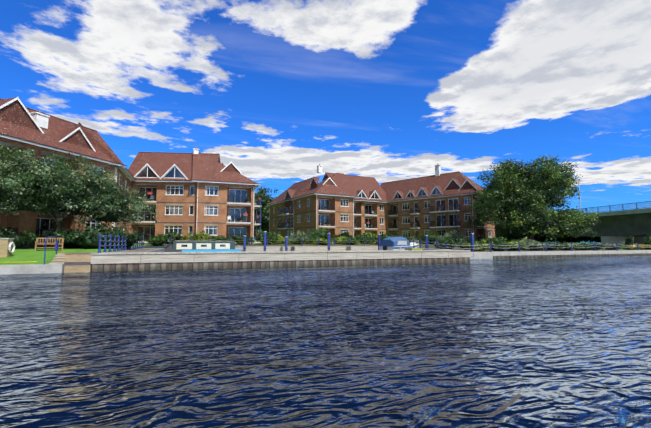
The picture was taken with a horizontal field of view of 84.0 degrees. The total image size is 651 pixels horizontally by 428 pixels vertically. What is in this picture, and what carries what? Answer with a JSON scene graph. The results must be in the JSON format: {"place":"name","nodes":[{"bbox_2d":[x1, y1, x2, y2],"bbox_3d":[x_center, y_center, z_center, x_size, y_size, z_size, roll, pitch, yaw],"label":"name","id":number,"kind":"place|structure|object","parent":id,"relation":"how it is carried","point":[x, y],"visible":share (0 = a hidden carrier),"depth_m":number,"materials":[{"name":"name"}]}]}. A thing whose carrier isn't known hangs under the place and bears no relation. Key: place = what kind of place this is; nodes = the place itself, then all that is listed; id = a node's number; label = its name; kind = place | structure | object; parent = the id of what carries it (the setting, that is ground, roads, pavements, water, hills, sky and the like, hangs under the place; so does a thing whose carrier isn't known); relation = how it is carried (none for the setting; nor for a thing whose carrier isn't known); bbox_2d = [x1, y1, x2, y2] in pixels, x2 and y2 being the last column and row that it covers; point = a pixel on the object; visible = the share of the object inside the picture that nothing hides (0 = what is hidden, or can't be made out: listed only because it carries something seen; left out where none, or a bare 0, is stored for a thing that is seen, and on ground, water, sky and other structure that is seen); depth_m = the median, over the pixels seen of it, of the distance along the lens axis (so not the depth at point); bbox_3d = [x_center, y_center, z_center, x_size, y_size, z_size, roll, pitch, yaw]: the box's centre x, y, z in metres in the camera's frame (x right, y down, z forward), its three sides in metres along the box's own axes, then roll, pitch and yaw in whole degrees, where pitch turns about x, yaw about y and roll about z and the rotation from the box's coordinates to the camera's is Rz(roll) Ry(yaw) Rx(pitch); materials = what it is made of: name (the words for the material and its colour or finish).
{"place":"outdoors","nodes":[
{"label":"outdoors","id":0,"kind":"place"},
{"bbox_2d":[80,248,162,252],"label":"quay path","id":1,"kind":"structure","parent":0,"point":[142,250],"depth_m":28.49,"materials":[{"name":"concrete"}]},
{"bbox_2d":[97,234,143,252],"bbox_3d":[-16.932,2.531,31.046,0.181,1.095,21.470,2,-5,-21],"label":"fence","id":2,"kind":"object","parent":1,"relation":"on","point":[109,245],"depth_m":25.34,"materials":[{"name":"metal"}]},
{"bbox_2d":[148,246,377,251],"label":"basin quay","id":3,"kind":"structure","parent":0,"point":[298,248],"depth_m":48.09,"materials":[{"name":"concrete"}]},
{"bbox_2d":[0,243,640,274],"bbox_3d":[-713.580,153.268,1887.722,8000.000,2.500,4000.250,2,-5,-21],"label":"ground","id":4,"kind":"structure","parent":0,"point":[27,257],"depth_m":23.01,"materials":[{"name":"plant"}]},
{"bbox_2d":[0,238,14,256],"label":"lifebuoy pillar","id":5,"kind":"structure","parent":4,"relation":"on","point":[7,247],"depth_m":22.11,"materials":[{"name":"stone"}]},
{"bbox_2d":[0,227,39,246],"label":"shrub","id":6,"kind":"object","parent":4,"relation":"on","point":[9,234],"depth_m":27.47,"materials":[{"name":"green plant"}]},
{"bbox_2d":[35,238,63,250],"bbox_3d":[-19.842,2.173,26.019,1.600,0.930,0.540,3,-5,-33],"label":"garden bench","id":7,"kind":"object","parent":4,"relation":"on","point":[42,243],"visible":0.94,"depth_m":25.99,"materials":[{"name":"wood"}]},
{"bbox_2d":[44,236,58,264],"bbox_3d":[-15.619,2.041,20.616,0.080,1.561,1.977,2,-5,-21],"label":"step handrail","id":8,"kind":"object","parent":4,"relation":"on","point":[56,245],"visible":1,"depth_m":20.79,"materials":[{"name":"metal"}]},
{"bbox_2d":[49,253,66,263],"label":"quay steps","id":9,"kind":"structure","parent":4,"relation":"on","point":[59,258],"depth_m":20.76,"materials":[{"name":"stone"}]},
{"bbox_2d":[39,234,81,247],"bbox_3d":[-21.900,2.464,32.851,5.816,1.539,4.173,2,-5,-21],"label":"shrub","id":10,"kind":"object","parent":4,"relation":"on","point":[70,245],"depth_m":31.71,"materials":[{"name":"green plant"}]},
{"bbox_2d":[0,97,126,248],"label":"apartment building","id":11,"kind":"structure","parent":4,"relation":"on","point":[40,132],"depth_m":33.37,"materials":[{"name":"brown brick"}]},
{"bbox_2d":[0,144,159,248],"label":"lawn tree","id":12,"kind":"object","parent":4,"relation":"on","point":[101,188],"depth_m":29.15,"materials":[{"name":"green plant"}]},
{"bbox_2d":[36,229,129,249],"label":"terrace wall","id":13,"kind":"structure","parent":4,"relation":"on","point":[70,231],"depth_m":33.59,"materials":[{"name":"brick"}]},
{"bbox_2d":[40,223,147,248],"bbox_3d":[-18.672,1.878,30.033,7.829,2.399,4.798,2,-5,-21],"label":"shrub","id":14,"kind":"object","parent":4,"relation":"on","point":[68,235],"depth_m":29.06,"materials":[{"name":"green plant"}]},
{"bbox_2d":[73,122,135,235],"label":"apartment building","id":15,"kind":"structure","parent":4,"relation":"on","point":[100,147],"depth_m":41.17,"materials":[{"name":"brick"}]},
{"bbox_2d":[147,234,172,245],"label":"shrub","id":16,"kind":"object","parent":4,"relation":"on","point":[160,238],"depth_m":43.55,"materials":[{"name":"green plant"}]},
{"bbox_2d":[160,232,188,243],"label":"shrub","id":17,"kind":"object","parent":4,"relation":"on","point":[173,235],"depth_m":47.71,"materials":[{"name":"green plant"}]},
{"bbox_2d":[128,152,220,247],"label":"building","id":18,"kind":"structure","parent":4,"relation":"on","point":[165,184],"depth_m":50.56,"materials":[{"name":"brick"}]},
{"bbox_2d":[185,230,211,240],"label":"shrub","id":19,"kind":"object","parent":4,"relation":"on","point":[205,236],"depth_m":47.68,"materials":[{"name":"green plant"}]},
{"bbox_2d":[208,235,234,240],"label":"shrub","id":20,"kind":"object","parent":4,"relation":"on","point":[222,239],"depth_m":49.14,"materials":[{"name":"green plant"}]},
{"bbox_2d":[191,147,260,243],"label":"apartment building","id":21,"kind":"structure","parent":4,"relation":"on","point":[228,201],"depth_m":52.24,"materials":[{"name":"brick"}]},
{"bbox_2d":[232,234,254,243],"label":"shrub","id":22,"kind":"object","parent":4,"relation":"on","point":[237,237],"depth_m":49.85,"materials":[{"name":"green plant"}]},
{"bbox_2d":[254,187,269,234],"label":"tree","id":23,"kind":"object","parent":4,"relation":"on","point":[264,222],"depth_m":86.19,"materials":[{"name":"green plant"}]},
{"bbox_2d":[254,229,280,244],"bbox_3d":[-8.318,3.220,51.342,3.714,2.425,3.348,2,-5,-21],"label":"shrub","id":24,"kind":"object","parent":4,"relation":"on","point":[274,237],"depth_m":50.73,"materials":[{"name":"green plant"}]},
{"bbox_2d":[256,185,278,243],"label":"tree","id":25,"kind":"object","parent":4,"relation":"on","point":[267,196],"depth_m":95.53,"materials":[{"name":"green plant"}]},
{"bbox_2d":[64,248,470,272],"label":"quay wall","id":26,"kind":"structure","parent":4,"relation":"on","point":[115,261],"depth_m":23.61,"materials":[{"name":"concrete"}]},
{"bbox_2d":[169,238,376,245],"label":"chain posts","id":27,"kind":"object","parent":4,"relation":"on","point":[279,240],"visible":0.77,"depth_m":48.89,"materials":[{"name":"metal"}]},
{"bbox_2d":[273,234,284,243],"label":"shrub","id":28,"kind":"object","parent":4,"relation":"on","point":[280,237],"depth_m":53.33,"materials":[{"name":"green plant"}]},
{"bbox_2d":[265,177,312,243],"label":"building wing","id":29,"kind":"structure","parent":4,"relation":"on","point":[281,214],"depth_m":74.73,"materials":[{"name":"brown brick"}]},
{"bbox_2d":[284,231,308,243],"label":"shrub","id":30,"kind":"object","parent":4,"relation":"on","point":[292,239],"depth_m":52.73,"materials":[{"name":"green plant"}]},
{"bbox_2d":[304,234,320,243],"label":"shrub","id":31,"kind":"object","parent":4,"relation":"on","point":[311,237],"depth_m":54.39,"materials":[{"name":"green plant"}]},
{"bbox_2d":[307,224,331,243],"bbox_3d":[-1.021,3.467,58.952,4.524,3.551,3.820,2,-5,-21],"label":"shrub","id":32,"kind":"object","parent":4,"relation":"on","point":[322,234],"depth_m":58.02,"materials":[{"name":"green plant"}]},
{"bbox_2d":[314,238,330,244],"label":"shrub","id":33,"kind":"object","parent":4,"relation":"on","point":[324,240],"depth_m":52.38,"materials":[{"name":"green plant"}]},
{"bbox_2d":[289,164,359,243],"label":"apartment building","id":34,"kind":"structure","parent":4,"relation":"on","point":[326,203],"depth_m":66.20,"materials":[{"name":"brick"}]},
{"bbox_2d":[330,235,346,243],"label":"shrub","id":35,"kind":"object","parent":4,"relation":"on","point":[337,238],"depth_m":56.60,"materials":[{"name":"green plant"}]},
{"bbox_2d":[332,232,353,243],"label":"shrub","id":36,"kind":"object","parent":4,"relation":"on","point":[345,234],"depth_m":61.67,"materials":[{"name":"green plant"}]},
{"bbox_2d":[340,237,359,244],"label":"shrub","id":37,"kind":"object","parent":4,"relation":"on","point":[357,241],"depth_m":54.26,"materials":[{"name":"green plant"}]},
{"bbox_2d":[322,172,388,243],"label":"building","id":38,"kind":"structure","parent":4,"relation":"on","point":[370,210],"depth_m":75.31,"materials":[{"name":"brick"}]},
{"bbox_2d":[351,233,375,243],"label":"shrub","id":39,"kind":"object","parent":4,"relation":"on","point":[363,236],"depth_m":59.30,"materials":[{"name":"green plant"}]},
{"bbox_2d":[357,232,380,243],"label":"shrub","id":40,"kind":"object","parent":4,"relation":"on","point":[374,235],"depth_m":63.93,"materials":[{"name":"green plant"}]},
{"bbox_2d":[370,236,385,243],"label":"shrub","id":41,"kind":"object","parent":4,"relation":"on","point":[375,239],"depth_m":56.72,"materials":[{"name":"green plant"}]},
{"bbox_2d":[380,232,396,236],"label":"shrub","id":42,"kind":"object","parent":4,"relation":"on","point":[387,234],"visible":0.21,"depth_m":65.64,"materials":[{"name":"green plant"}]},
{"bbox_2d":[414,231,440,243],"bbox_3d":[17.811,4.123,61.549,5.195,2.415,3.637,2,-5,-21],"label":"shrub","id":43,"kind":"object","parent":4,"relation":"on","point":[435,236],"depth_m":60.99,"materials":[{"name":"green plant"}]},
{"bbox_2d":[380,164,494,243],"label":"apartment building","id":44,"kind":"structure","parent":4,"relation":"on","point":[438,202],"depth_m":69.16,"materials":[{"name":"brown brick"}]},
{"bbox_2d":[437,230,463,241],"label":"shrub","id":45,"kind":"object","parent":4,"relation":"on","point":[450,236],"depth_m":58.92,"materials":[{"name":"green plant"}]},
{"bbox_2d":[489,242,513,250],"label":"shrub","id":46,"kind":"object","parent":4,"relation":"on","point":[498,245],"depth_m":44.21,"materials":[{"name":"green plant"}]},
{"bbox_2d":[503,229,545,242],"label":"bush","id":47,"kind":"object","parent":4,"relation":"on","point":[509,237],"depth_m":110.82,"materials":[{"name":"green plant"}]},
{"bbox_2d":[464,155,600,241],"bbox_3d":[32.504,-1.868,56.296,20.475,14.704,16.409,-1,-5,14],"label":"chestnut tree","id":48,"kind":"object","parent":4,"relation":"on","point":[553,178],"depth_m":53.05,"materials":[{"name":"green plant"}]},
{"bbox_2d":[538,241,563,250],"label":"shrub","id":49,"kind":"object","parent":4,"relation":"on","point":[560,246],"depth_m":47.57,"materials":[{"name":"green plant"}]},
{"bbox_2d":[533,234,593,243],"bbox_3d":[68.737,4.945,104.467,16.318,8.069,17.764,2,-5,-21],"label":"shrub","id":50,"kind":"object","parent":4,"relation":"on","point":[560,238],"depth_m":103.07,"materials":[{"name":"green plant"}]},
{"bbox_2d":[554,241,580,249],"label":"shrub","id":51,"kind":"object","parent":4,"relation":"on","point":[569,246],"depth_m":48.29,"materials":[{"name":"green plant"}]},
{"bbox_2d":[495,201,650,244],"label":"road bridge","id":52,"kind":"structure","parent":4,"relation":"on","point":[613,227],"depth_m":74.13,"materials":[{"name":"metal"}]},
{"bbox_2d":[588,243,606,249],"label":"shrub","id":53,"kind":"object","parent":4,"relation":"on","point":[599,245],"depth_m":50.74,"materials":[{"name":"green plant"}]},
{"bbox_2d":[602,241,627,249],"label":"shrub","id":54,"kind":"object","parent":4,"relation":"on","point":[620,246],"depth_m":51.85,"materials":[{"name":"green plant"}]},
{"bbox_2d":[625,234,633,245],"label":"bush","id":55,"kind":"object","parent":4,"relation":"on","point":[629,241],"depth_m":57.52,"materials":[{"name":"green plant"}]},
{"bbox_2d":[621,245,643,249],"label":"shrub","id":56,"kind":"object","parent":4,"relation":"on","point":[632,246],"depth_m":53.03,"materials":[{"name":"plant"}]},
{"bbox_2d":[639,244,650,249],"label":"shrub","id":57,"kind":"object","parent":4,"relation":"on","point":[647,248],"depth_m":54.09,"materials":[{"name":"plant"}]},
{"bbox_2d":[644,235,650,244],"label":"bush","id":58,"kind":"object","parent":4,"relation":"on","point":[647,241],"depth_m":59.91,"materials":[{"name":"green plant"}]},
{"bbox_2d":[0,255,650,427],"bbox_3d":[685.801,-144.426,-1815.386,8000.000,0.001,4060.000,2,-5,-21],"label":"river water","id":59,"kind":"structure","parent":0,"point":[553,342],"depth_m":5.72,"materials":[{"name":"liquid"}]},
{"bbox_2d":[164,238,242,251],"bbox_3d":[-14.816,4.201,42.978,10.407,2.680,2.110,2,-5,-21],"label":"narrowboat","id":60,"kind":"object","parent":59,"relation":"on","point":[177,246],"visible":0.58,"depth_m":42.21,"materials":[{"name":"metal"}]},
{"bbox_2d":[182,249,240,251],"bbox_3d":[-12.971,4.695,41.384,6.440,1.280,1.720,2,-5,-21],"label":"boat hull","id":61,"kind":"object","parent":59,"relation":"on","point":[212,250],"visible":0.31,"depth_m":40.89,"materials":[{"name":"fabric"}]},
{"bbox_2d":[243,231,473,251],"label":"mooring piles","id":62,"kind":"object","parent":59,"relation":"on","point":[379,241],"visible":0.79,"depth_m":46.70,"materials":[{"name":"metal"}]},
{"bbox_2d":[379,237,418,249],"bbox_3d":[10.742,4.612,50.294,7.686,2.867,2.764,4,-6,-40],"label":"motor cruiser","id":63,"kind":"object","parent":59,"relation":"in","point":[395,243],"visible":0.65,"depth_m":48.36,"materials":[{"name":"plastic"}]},
{"bbox_2d":[0,0,650,242],"label":"sky","id":64,"kind":"structure","parent":0,"point":[382,90],"materials":[{"name":"blue"}]},
{"bbox_2d":[405,248,650,258],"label":"quay","id":65,"kind":"structure","parent":0,"point":[518,254],"depth_m":42.16,"materials":[{"name":"concrete"}]},
{"bbox_2d":[433,237,460,249],"bbox_3d":[15.271,3.822,45.652,3.177,1.812,2.964,2,-5,-21],"label":"shrub","id":66,"kind":"object","parent":65,"relation":"on","point":[452,243],"depth_m":45.04,"materials":[{"name":"green plant"}]},
{"bbox_2d":[456,236,480,249],"bbox_3d":[18.587,3.876,48.116,4.821,2.047,3.697,2,-5,-21],"label":"shrub","id":67,"kind":"object","parent":65,"relation":"on","point":[459,241],"depth_m":47.75,"materials":[{"name":"green plant"}]},
{"bbox_2d":[461,240,489,250],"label":"shrub","id":68,"kind":"object","parent":65,"relation":"on","point":[482,243],"depth_m":43.67,"materials":[{"name":"green plant"}]},
{"bbox_2d":[479,235,508,245],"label":"shrub","id":69,"kind":"object","parent":65,"relation":"on","point":[489,239],"depth_m":49.70,"materials":[{"name":"green plant"}]},
{"bbox_2d":[499,241,526,250],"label":"shrub","id":70,"kind":"object","parent":65,"relation":"on","point":[512,244],"depth_m":45.47,"materials":[{"name":"green plant"}]},
{"bbox_2d":[510,237,536,249],"bbox_3d":[27.989,4.183,50.888,4.444,1.942,3.738,2,-5,-21],"label":"shrub","id":71,"kind":"object","parent":65,"relation":"on","point":[522,240],"depth_m":50.82,"materials":[{"name":"green plant"}]},
{"bbox_2d":[409,239,640,251],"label":"chain posts","id":72,"kind":"object","parent":65,"relation":"on","point":[514,247],"visible":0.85,"depth_m":42.03,"materials":[{"name":"metal"}]},
{"bbox_2d":[522,241,550,250],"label":"shrub","id":73,"kind":"object","parent":65,"relation":"on","point":[538,244],"depth_m":46.26,"materials":[{"name":"green plant"}]},
{"bbox_2d":[575,242,596,249],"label":"shrub","id":74,"kind":"object","parent":65,"relation":"on","point":[583,244],"depth_m":49.50,"materials":[{"name":"green plant"}]},
{"bbox_2d":[572,236,600,242],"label":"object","id":75,"kind":"object","parent":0,"point":[583,238],"depth_m":95.80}
]}

